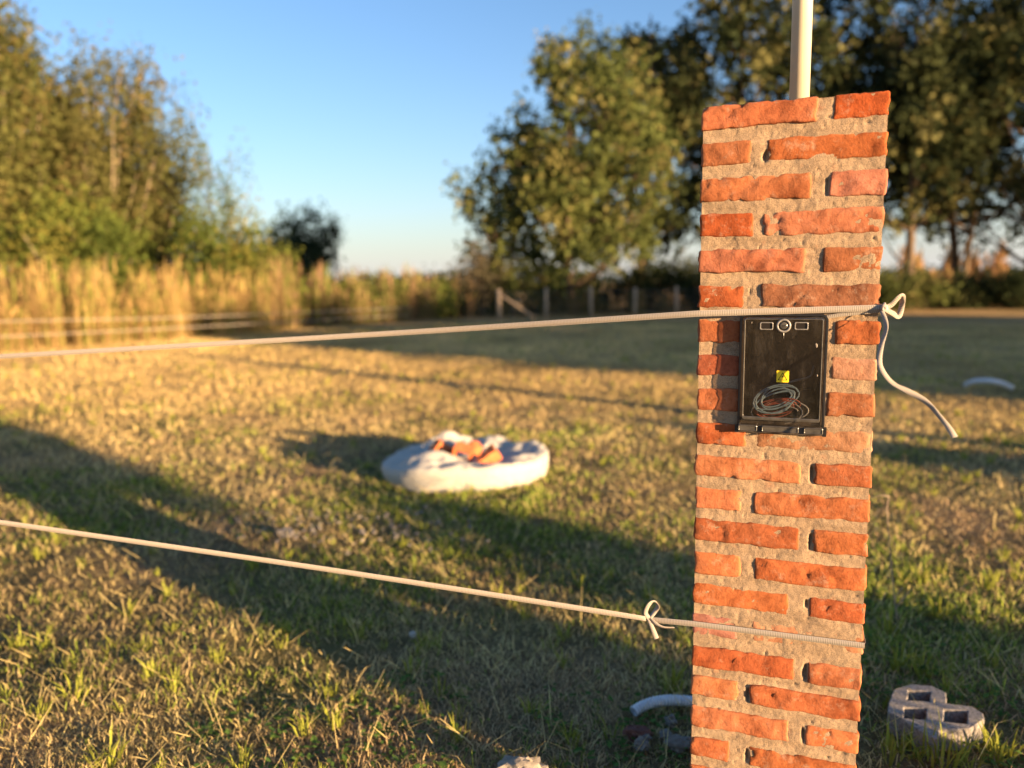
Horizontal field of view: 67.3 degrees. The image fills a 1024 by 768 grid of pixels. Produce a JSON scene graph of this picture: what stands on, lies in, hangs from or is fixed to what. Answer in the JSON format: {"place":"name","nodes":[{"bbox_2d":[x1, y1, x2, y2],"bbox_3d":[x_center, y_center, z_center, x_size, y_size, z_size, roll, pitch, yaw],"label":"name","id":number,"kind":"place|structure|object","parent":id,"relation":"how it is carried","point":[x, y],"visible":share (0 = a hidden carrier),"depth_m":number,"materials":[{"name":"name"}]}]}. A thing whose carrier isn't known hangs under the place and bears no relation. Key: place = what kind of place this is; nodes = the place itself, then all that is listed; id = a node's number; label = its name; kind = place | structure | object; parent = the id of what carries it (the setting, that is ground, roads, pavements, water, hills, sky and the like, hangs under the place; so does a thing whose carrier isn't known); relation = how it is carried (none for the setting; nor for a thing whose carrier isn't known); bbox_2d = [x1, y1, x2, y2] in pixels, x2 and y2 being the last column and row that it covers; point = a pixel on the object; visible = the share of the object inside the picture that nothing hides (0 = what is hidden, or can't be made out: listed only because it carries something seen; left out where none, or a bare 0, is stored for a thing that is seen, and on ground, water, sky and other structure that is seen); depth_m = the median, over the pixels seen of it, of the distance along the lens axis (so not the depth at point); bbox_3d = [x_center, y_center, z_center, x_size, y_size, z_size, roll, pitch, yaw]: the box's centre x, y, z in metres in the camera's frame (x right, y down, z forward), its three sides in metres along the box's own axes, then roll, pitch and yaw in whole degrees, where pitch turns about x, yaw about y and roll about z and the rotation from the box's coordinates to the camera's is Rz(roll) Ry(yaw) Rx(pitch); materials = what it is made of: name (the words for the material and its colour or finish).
{"place":"outdoors","nodes":[
{"label":"outdoors","id":0,"kind":"place"},
{"bbox_2d":[0,308,400,321],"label":"ribbon tape","id":1,"kind":"object","parent":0,"point":[197,316],"visible":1,"depth_m":18.85,"materials":[{"name":"white plastic"}]},
{"bbox_2d":[0,315,402,336],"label":"ribbon tape","id":2,"kind":"object","parent":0,"point":[191,327],"visible":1,"depth_m":18.59,"materials":[{"name":"white plastic"}]},
{"bbox_2d":[0,280,1023,767],"bbox_3d":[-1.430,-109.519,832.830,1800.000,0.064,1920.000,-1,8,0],"label":"ground","id":3,"kind":"structure","parent":0,"point":[992,316],"depth_m":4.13,"materials":[{"name":"plant"}]},
{"bbox_2d":[0,65,74,281],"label":"autumn tree","id":4,"kind":"object","parent":3,"relation":"on","point":[4,174],"visible":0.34,"depth_m":23.95,"materials":[{"name":"green plant"}]},
{"bbox_2d":[0,260,84,331],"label":"scrub bush","id":5,"kind":"object","parent":3,"relation":"on","point":[43,288],"depth_m":23.07,"materials":[{"name":"yellow plant"}]},
{"bbox_2d":[0,77,101,235],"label":"autumn tree","id":6,"kind":"object","parent":3,"relation":"on","point":[1,132],"depth_m":26.12,"materials":[{"name":"green plant"}]},
{"bbox_2d":[0,0,119,278],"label":"autumn tree","id":7,"kind":"object","parent":3,"relation":"on","point":[15,63],"visible":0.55,"depth_m":25.30,"materials":[{"name":"green plant"}]},
{"bbox_2d":[0,170,176,327],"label":"bushy tree","id":8,"kind":"object","parent":3,"relation":"on","point":[82,236],"visible":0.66,"depth_m":22.91,"materials":[{"name":"green plant"}]},
{"bbox_2d":[14,20,212,280],"bbox_3d":[-14.076,-7.136,27.329,6.680,10.494,5.826,-1,8,0],"label":"autumn tree","id":9,"kind":"object","parent":3,"relation":"on","point":[91,137],"visible":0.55,"depth_m":26.37,"materials":[{"name":"green plant"}]},
{"bbox_2d":[0,253,277,351],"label":"dry reeds","id":10,"kind":"object","parent":3,"relation":"on","point":[85,303],"visible":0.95,"depth_m":20.53,"materials":[{"name":"beige plant"}]},
{"bbox_2d":[83,260,200,334],"bbox_3d":[-11.597,-2.406,23.998,3.424,2.850,3.647,-1,8,0],"label":"scrub bush","id":11,"kind":"object","parent":3,"relation":"on","point":[119,280],"visible":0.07,"depth_m":22.99,"materials":[{"name":"yellow plant"}]},
{"bbox_2d":[88,89,196,290],"bbox_3d":[-13.726,-6.371,28.338,4.096,8.920,4.095,-1,8,0],"label":"autumn tree","id":12,"kind":"object","parent":3,"relation":"on","point":[134,215],"visible":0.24,"depth_m":27.63,"materials":[{"name":"green plant"}]},
{"bbox_2d":[167,128,265,314],"bbox_3d":[-10.093,-5.281,26.346,3.218,6.887,2.982,-3,8,-13],"label":"feathery tree","id":13,"kind":"object","parent":3,"relation":"on","point":[227,206],"visible":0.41,"depth_m":26.13,"materials":[{"name":"green plant"}]},
{"bbox_2d":[156,197,285,326],"bbox_3d":[-9.273,-3.552,24.977,3.857,4.726,4.888,-1,8,0],"label":"bushy tree","id":14,"kind":"object","parent":3,"relation":"on","point":[240,252],"visible":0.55,"depth_m":23.90,"materials":[{"name":"green plant"}]},
{"bbox_2d":[245,236,316,327],"bbox_3d":[-8.316,-3.152,26.518,3.089,4.037,3.408,-2,8,-12],"label":"scrub bush","id":15,"kind":"object","parent":3,"relation":"on","point":[302,305],"visible":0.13,"depth_m":26.62,"materials":[{"name":"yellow plant"}]},
{"bbox_2d":[276,527,294,537],"bbox_3d":[-1.306,0.864,4.456,0.107,0.064,0.090,-1,8,0],"label":"stone","id":16,"kind":"object","parent":3,"relation":"on","point":[283,532],"visible":0.95,"depth_m":4.43,"materials":[{"name":"grey stone"}]},
{"bbox_2d":[250,196,346,292],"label":"dark bush","id":17,"kind":"object","parent":3,"relation":"on","point":[313,252],"visible":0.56,"depth_m":42.43,"materials":[{"name":"green plant"}]},
{"bbox_2d":[320,208,348,281],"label":"sapling","id":18,"kind":"object","parent":3,"relation":"on","point":[333,230],"visible":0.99,"depth_m":42.11,"materials":[{"name":"green plant"}]},
{"bbox_2d":[297,272,374,324],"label":"scrub bush","id":19,"kind":"object","parent":3,"relation":"on","point":[345,291],"visible":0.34,"depth_m":28.11,"materials":[{"name":"green plant"}]},
{"bbox_2d":[174,492,526,559],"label":"gravel","id":20,"kind":"structure","parent":3,"relation":"on","point":[361,531],"depth_m":4.61,"materials":[{"name":"grey stone"}]},
{"bbox_2d":[229,249,481,331],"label":"dry weeds","id":21,"kind":"object","parent":3,"relation":"on","point":[316,315],"visible":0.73,"depth_m":27.61,"materials":[{"name":"beige plant"}]},
{"bbox_2d":[311,275,401,323],"bbox_3d":[-5.955,-2.961,29.556,3.570,2.420,3.258,-1,8,0],"label":"scrub bush","id":22,"kind":"object","parent":3,"relation":"on","point":[379,294],"visible":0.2,"depth_m":28.94,"materials":[{"name":"yellow plant"}]},
{"bbox_2d":[353,268,421,321],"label":"scrub bush","id":23,"kind":"object","parent":3,"relation":"on","point":[375,277],"visible":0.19,"depth_m":29.79,"materials":[{"name":"green plant"}]},
{"bbox_2d":[409,631,415,637],"bbox_3d":[-0.408,1.029,3.162,0.030,0.028,0.032,-1,8,0],"label":"stone","id":24,"kind":"object","parent":3,"relation":"on","point":[411,635],"visible":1,"depth_m":3.15,"materials":[{"name":"grey stone"}]},
{"bbox_2d":[383,277,457,319],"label":"scrub bush","id":25,"kind":"object","parent":3,"relation":"on","point":[442,304],"visible":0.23,"depth_m":30.77,"materials":[{"name":"green plant"}]},
{"bbox_2d":[379,263,472,317],"bbox_3d":[-3.164,-3.688,32.825,4.458,3.019,4.235,-6,9,-36],"label":"scrub bush","id":26,"kind":"object","parent":3,"relation":"on","point":[450,291],"visible":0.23,"depth_m":31.93,"materials":[{"name":"green plant"}]},
{"bbox_2d":[381,431,548,492],"bbox_3d":[-0.356,0.570,5.865,1.272,0.285,1.030,-1,8,0],"label":"rubble sack","id":27,"kind":"object","parent":3,"relation":"on","point":[411,467],"visible":0.79,"depth_m":5.51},
{"bbox_2d":[429,439,453,454],"bbox_3d":[-0.517,0.495,5.787,0.181,0.117,0.110,28,10,-29],"label":"broken brick","id":28,"kind":"object","parent":27,"relation":"in","point":[438,445],"visible":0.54,"depth_m":5.74,"materials":[{"name":"orange brick"}]},
{"bbox_2d":[452,441,475,461],"bbox_3d":[-0.359,0.530,5.680,0.148,0.156,0.124,15,24,6],"label":"broken brick","id":29,"kind":"object","parent":27,"relation":"in","point":[463,447],"visible":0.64,"depth_m":5.63,"materials":[{"name":"orange brick"}]},
{"bbox_2d":[469,441,482,454],"bbox_3d":[-0.285,0.491,5.891,0.093,0.084,0.116,34,15,35],"label":"broken brick","id":30,"kind":"object","parent":27,"relation":"in","point":[478,449],"visible":0.6,"depth_m":5.87,"materials":[{"name":"orange brick"}]},
{"bbox_2d":[475,444,502,462],"bbox_3d":[-0.172,0.536,5.608,0.176,0.100,0.127,-35,21,-10],"label":"broken brick","id":31,"kind":"object","parent":27,"relation":"in","point":[490,454],"visible":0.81,"depth_m":5.57,"materials":[{"name":"orange brick"}]},
{"bbox_2d":[441,226,517,317],"bbox_3d":[-1.378,-4.422,32.427,3.156,4.401,3.560,-3,8,-13],"label":"grey shrub","id":32,"kind":"object","parent":3,"relation":"on","point":[479,269],"visible":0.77,"depth_m":32.39,"materials":[{"name":"green plant"}]},
{"bbox_2d":[440,114,578,301],"bbox_3d":[-0.066,-7.398,34.322,6.046,8.746,5.518,-1,8,0],"label":"tree","id":33,"kind":"object","parent":3,"relation":"on","point":[470,203],"visible":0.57,"depth_m":33.17,"materials":[{"name":"green plant"}]},
{"bbox_2d":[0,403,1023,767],"bbox_3d":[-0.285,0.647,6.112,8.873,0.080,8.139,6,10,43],"label":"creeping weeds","id":34,"kind":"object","parent":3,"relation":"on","point":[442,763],"visible":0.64,"depth_m":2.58,"materials":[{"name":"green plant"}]},
{"bbox_2d":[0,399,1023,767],"bbox_3d":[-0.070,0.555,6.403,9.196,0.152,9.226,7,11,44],"label":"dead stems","id":35,"kind":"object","parent":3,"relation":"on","point":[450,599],"visible":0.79,"depth_m":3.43,"materials":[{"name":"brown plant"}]},
{"bbox_2d":[478,251,562,315],"bbox_3d":[0.356,-4.235,34.086,4.378,3.366,4.667,-1,8,0],"label":"scrub bush","id":36,"kind":"object","parent":3,"relation":"on","point":[536,291],"visible":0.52,"depth_m":33.26,"materials":[{"name":"green plant"}]},
{"bbox_2d":[497,755,547,767],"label":"stone","id":37,"kind":"object","parent":3,"relation":"on","point":[507,761],"visible":1,"depth_m":2.23,"materials":[{"name":"grey stone"}]},
{"bbox_2d":[533,267,620,312],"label":"scrub bush","id":38,"kind":"object","parent":3,"relation":"on","point":[602,294],"visible":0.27,"depth_m":34.22,"materials":[{"name":"green plant"}]},
{"bbox_2d":[479,10,686,313],"bbox_3d":[3.025,-9.358,33.146,9.104,12.909,8.817,-1,8,0],"label":"round tree","id":39,"kind":"object","parent":3,"relation":"on","point":[569,178],"visible":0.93,"depth_m":31.51,"materials":[{"name":"green plant"}]},
{"bbox_2d":[169,264,1023,289],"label":"distant treeline","id":40,"kind":"object","parent":3,"relation":"on","point":[611,272],"visible":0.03,"depth_m":231.64,"materials":[{"name":"green plant"}]},
{"bbox_2d":[622,725,652,741],"bbox_3d":[0.400,1.110,2.452,0.096,0.051,0.064,-1,8,0],"label":"brick","id":41,"kind":"object","parent":3,"relation":"on","point":[630,731],"visible":0.82,"depth_m":2.44,"materials":[{"name":"red brick"}]},
{"bbox_2d":[633,735,650,751],"bbox_3d":[0.403,1.118,2.392,0.051,0.053,0.048,6,10,41],"label":"stone","id":42,"kind":"object","parent":3,"relation":"on","point":[639,740],"visible":0.94,"depth_m":2.38,"materials":[{"name":"grey stone"}]},
{"bbox_2d":[572,14,714,286],"bbox_3d":[7.183,-10.919,39.087,9.882,14.325,10.225,-1,8,0],"label":"tall tree","id":43,"kind":"object","parent":3,"relation":"on","point":[671,226],"visible":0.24,"depth_m":36.78,"materials":[{"name":"green plant"}]},
{"bbox_2d":[642,734,651,740],"bbox_3d":[0.422,1.115,2.431,0.043,0.031,0.050,-1,8,0],"label":"stone","id":44,"kind":"object","parent":3,"relation":"on","point":[648,737],"visible":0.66,"depth_m":2.42,"materials":[{"name":"grey stone"}]},
{"bbox_2d":[604,253,698,312],"bbox_3d":[6.343,-4.321,35.156,4.648,3.278,4.095,-1,8,0],"label":"scrub bush","id":45,"kind":"object","parent":3,"relation":"on","point":[643,278],"visible":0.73,"depth_m":34.48,"materials":[{"name":"green plant"}]},
{"bbox_2d":[630,694,691,716],"bbox_3d":[0.542,1.081,2.600,0.291,0.055,0.059,-2,8,-6],"label":"corrugated hose","id":46,"kind":"object","parent":3,"relation":"on","point":[656,701],"visible":0.74,"depth_m":2.59,"materials":[{"name":"white plastic"}]},
{"bbox_2d":[659,728,673,739],"bbox_3d":[0.490,1.113,2.438,0.048,0.035,0.042,-1,8,0],"label":"stone","id":47,"kind":"object","parent":3,"relation":"on","point":[666,731],"visible":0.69,"depth_m":2.43,"materials":[{"name":"grey stone"}]},
{"bbox_2d":[664,714,676,728],"bbox_3d":[0.519,1.101,2.514,0.042,0.046,0.045,-1,8,0],"label":"stone","id":48,"kind":"object","parent":3,"relation":"on","point":[669,723],"visible":1,"depth_m":2.50,"materials":[{"name":"grey stone"}]},
{"bbox_2d":[663,734,690,753],"bbox_3d":[0.519,1.116,2.395,0.098,0.046,0.064,-1,8,0],"label":"stone","id":49,"kind":"object","parent":3,"relation":"on","point":[677,742],"visible":0.85,"depth_m":2.38,"materials":[{"name":"grey stone"}]},
{"bbox_2d":[656,243,700,310],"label":"scrub bush","id":50,"kind":"object","parent":3,"relation":"on","point":[695,295],"visible":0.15,"depth_m":33.94,"materials":[{"name":"green plant"}]},
{"bbox_2d":[461,286,928,316],"bbox_3d":[13.837,-4.250,36.474,33.307,1.328,4.290,-2,8,-13],"label":"fence","id":51,"kind":"object","parent":3,"relation":"on","point":[562,309],"visible":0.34,"depth_m":33.38,"materials":[{"name":"brown wood"}]},
{"bbox_2d":[497,282,992,320],"bbox_3d":[12.250,-3.693,33.137,26.849,1.351,0.489,-3,8,-18],"label":"wire fence","id":52,"kind":"object","parent":3,"relation":"on","point":[635,297],"visible":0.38,"depth_m":30.11,"materials":[{"name":"brown wood"}]},
{"bbox_2d":[646,0,861,242],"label":"tall tree","id":53,"kind":"object","parent":3,"relation":"on","point":[728,32],"visible":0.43,"depth_m":34.72,"materials":[{"name":"green plant"}]},
{"bbox_2d":[690,91,889,767],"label":"brick pillar","id":54,"kind":"structure","parent":3,"relation":"on","point":[792,193],"depth_m":1.77,"materials":[{"name":"brick"}]},
{"bbox_2d":[0,520,865,648],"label":"ropes","id":55,"kind":"object","parent":54,"relation":"attached to","point":[650,618],"visible":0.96,"depth_m":1.98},
{"bbox_2d":[0,293,957,437],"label":"ropes","id":56,"kind":"object","parent":54,"relation":"attached to","point":[883,308],"visible":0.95,"depth_m":1.86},
{"bbox_2d":[735,314,828,436],"bbox_3d":[0.624,-0.026,1.777,0.198,0.275,0.105,2,8,20],"label":"meter box","id":57,"kind":"object","parent":54,"relation":"attached to","point":[782,374],"visible":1,"depth_m":1.79,"materials":[{"name":"black plastic"}]},
{"bbox_2d":[760,322,772,329],"label":"window frame","id":58,"kind":"structure","parent":57,"relation":"in","point":[763,325],"depth_m":1.73,"materials":[{"name":"grey plastic"}]},
{"bbox_2d":[795,322,807,329],"bbox_3d":[0.641,-0.129,1.704,0.028,0.017,0.003,2,8,20],"label":"window frame","id":59,"kind":"structure","parent":57,"relation":"in","point":[798,325],"depth_m":1.70,"materials":[{"name":"grey plastic"}]},
{"bbox_2d":[789,0,812,99],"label":"conduit pipe","id":60,"kind":"object","parent":54,"relation":"on","point":[801,41],"visible":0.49,"depth_m":1.81,"materials":[{"name":"beige plastic"}]},
{"bbox_2d":[735,0,920,215],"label":"tall tree","id":61,"kind":"object","parent":3,"relation":"on","point":[842,7],"visible":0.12,"depth_m":37.27,"materials":[{"name":"green plant"}]},
{"bbox_2d":[871,495,910,619],"bbox_3d":[1.622,0.740,3.291,0.169,0.539,0.048,1,8,13],"label":"dry weed","id":62,"kind":"object","parent":3,"relation":"on","point":[894,596],"visible":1,"depth_m":3.29,"materials":[{"name":"brown plant"}]},
{"bbox_2d":[879,259,962,310],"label":"scrub bush","id":63,"kind":"object","parent":3,"relation":"on","point":[914,290],"visible":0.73,"depth_m":32.71,"materials":[{"name":"green plant"}]},
{"bbox_2d":[821,0,1023,306],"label":"tall tree","id":64,"kind":"object","parent":3,"relation":"on","point":[933,102],"visible":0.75,"depth_m":34.04,"materials":[{"name":"green plant"}]},
{"bbox_2d":[887,684,983,758],"bbox_3d":[1.342,1.088,2.481,0.270,0.092,0.265,-4,8,-23],"label":"paver block","id":65,"kind":"object","parent":3,"relation":"on","point":[953,717],"depth_m":2.45,"materials":[{"name":"grey concrete"}]},
{"bbox_2d":[874,0,1023,284],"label":"tall tree","id":66,"kind":"object","parent":3,"relation":"on","point":[955,241],"visible":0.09,"depth_m":40.72,"materials":[{"name":"green plant"}]},
{"bbox_2d":[920,265,1010,309],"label":"scrub bush","id":67,"kind":"object","parent":3,"relation":"on","point":[968,299],"visible":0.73,"depth_m":33.87,"materials":[{"name":"green plant"}]},
{"bbox_2d":[921,0,1023,264],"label":"tall tree","id":68,"kind":"object","parent":3,"relation":"on","point":[1015,11],"visible":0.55,"depth_m":34.79,"materials":[{"name":"green plant"}]},
{"bbox_2d":[964,378,1013,389],"bbox_3d":[6.065,-0.004,9.801,0.562,0.158,0.268,4,9,34],"label":"bent pipe","id":69,"kind":"object","parent":3,"relation":"on","point":[989,380],"visible":1,"depth_m":9.71,"materials":[{"name":"white plastic"}]},
{"bbox_2d":[964,254,1023,309],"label":"scrub bush","id":70,"kind":"object","parent":3,"relation":"on","point":[1012,288],"visible":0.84,"depth_m":33.10,"materials":[{"name":"green plant"}]},
{"bbox_2d":[0,0,1023,286],"label":"sky","id":71,"kind":"structure","parent":0,"point":[359,106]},
{"bbox_2d":[895,240,1023,287],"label":"tan field","id":72,"kind":"structure","parent":0,"point":[976,262],"depth_m":62.81,"materials":[{"name":"beige plant"}]}
]}

